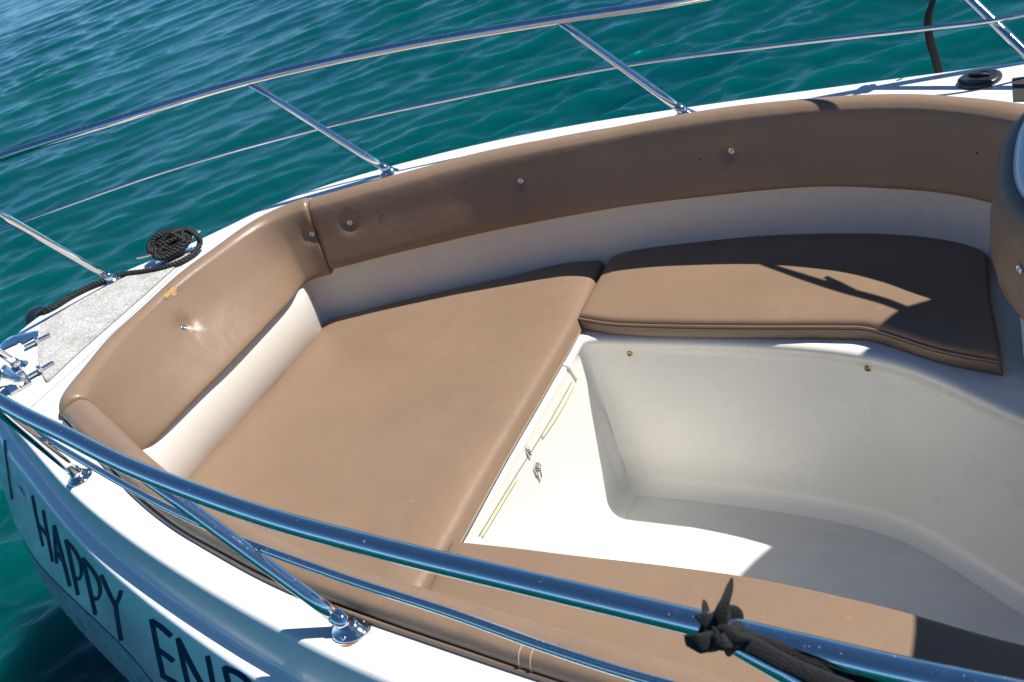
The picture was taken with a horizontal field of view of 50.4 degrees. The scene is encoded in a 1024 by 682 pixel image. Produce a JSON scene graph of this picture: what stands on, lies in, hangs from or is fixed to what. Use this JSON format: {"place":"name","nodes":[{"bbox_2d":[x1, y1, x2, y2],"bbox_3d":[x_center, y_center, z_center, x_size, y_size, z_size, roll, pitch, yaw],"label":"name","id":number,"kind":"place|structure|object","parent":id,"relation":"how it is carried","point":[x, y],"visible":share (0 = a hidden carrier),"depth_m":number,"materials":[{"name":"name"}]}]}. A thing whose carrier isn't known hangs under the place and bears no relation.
{"place":"outdoors","nodes":[
{"label":"outdoors","id":0,"kind":"place"},
{"bbox_2d":[0,0,1023,681],"bbox_3d":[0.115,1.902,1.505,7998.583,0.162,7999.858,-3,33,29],"label":"water","id":1,"kind":"structure","parent":0,"point":[68,64],"depth_m":8.57,"materials":[{"name":"teal liquid"}]},
{"bbox_2d":[0,0,1023,681],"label":"motorboat","id":2,"kind":"object","parent":1,"relation":"on","point":[876,474],"visible":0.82,"depth_m":2.76,"materials":[{"name":"white plastic"}]},
{"bbox_2d":[24,306,46,326],"bbox_3d":[-1.508,0.031,3.625,0.110,0.335,0.110,-3,33,29],"label":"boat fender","id":3,"kind":"object","parent":2,"relation":"hanging from","point":[30,316],"visible":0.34,"depth_m":3.53,"materials":[{"name":"blue plastic"}]},
{"bbox_2d":[36,227,202,317],"bbox_3d":[-1.232,-0.208,3.395,0.582,0.130,0.158,-20,29,0],"label":"mooring rope","id":4,"kind":"object","parent":2,"relation":"attached to","point":[168,244],"visible":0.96,"depth_m":3.38,"materials":[{"name":"black fabric"}]},
{"bbox_2d":[59,198,332,449],"bbox_3d":[-0.891,-0.050,3.110,0.230,0.250,1.078,-1,34,32],"label":"backrest cushion","id":5,"kind":"object","parent":2,"relation":"attached to","point":[157,365],"visible":0.86,"depth_m":3.09,"materials":[{"name":"beige leather"}]},
{"bbox_2d":[189,261,604,588],"bbox_3d":[-0.384,0.219,2.949,0.968,0.068,1.577,-3,33,29],"label":"seat cushion","id":6,"kind":"object","parent":2,"relation":"on","point":[407,420],"visible":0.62,"depth_m":2.91,"materials":[{"name":"beige leather"}]},
{"bbox_2d":[62,400,750,681],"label":"backrest cushion","id":7,"kind":"object","parent":2,"relation":"attached to","point":[89,419],"visible":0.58,"depth_m":1.62,"materials":[{"name":"beige leather"}]},
{"bbox_2d":[308,94,1023,268],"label":"backrest cushion","id":8,"kind":"object","parent":2,"relation":"attached to","point":[950,145],"visible":0.98,"depth_m":2.99,"materials":[{"name":"beige leather"}]},
{"bbox_2d":[428,542,1023,681],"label":"seat cushion","id":9,"kind":"object","parent":2,"relation":"on","point":[838,618],"visible":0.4,"depth_m":1.95,"materials":[{"name":"beige leather"}]},
{"bbox_2d":[684,578,873,681],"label":"tie strap","id":10,"kind":"object","parent":2,"relation":"attached to","point":[715,632],"visible":0.98,"depth_m":1.02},
{"bbox_2d":[578,233,1002,375],"bbox_3d":[0.754,-0.168,2.903,1.226,0.075,0.594,7,39,40],"label":"seat cushion","id":11,"kind":"object","parent":2,"relation":"on","point":[927,298],"visible":0.84,"depth_m":2.79,"materials":[{"name":"beige leather"}]},
{"bbox_2d":[924,0,943,73],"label":"hanging strap","id":12,"kind":"object","parent":2,"relation":"hanging from","point":[933,52],"visible":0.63,"depth_m":2.78,"materials":[{"name":"black fabric"}]},
{"bbox_2d":[990,113,1023,319],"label":"backrest cushion","id":13,"kind":"object","parent":2,"relation":"attached to","point":[1007,229],"visible":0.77,"depth_m":2.10,"materials":[{"name":"beige leather"}]}
]}

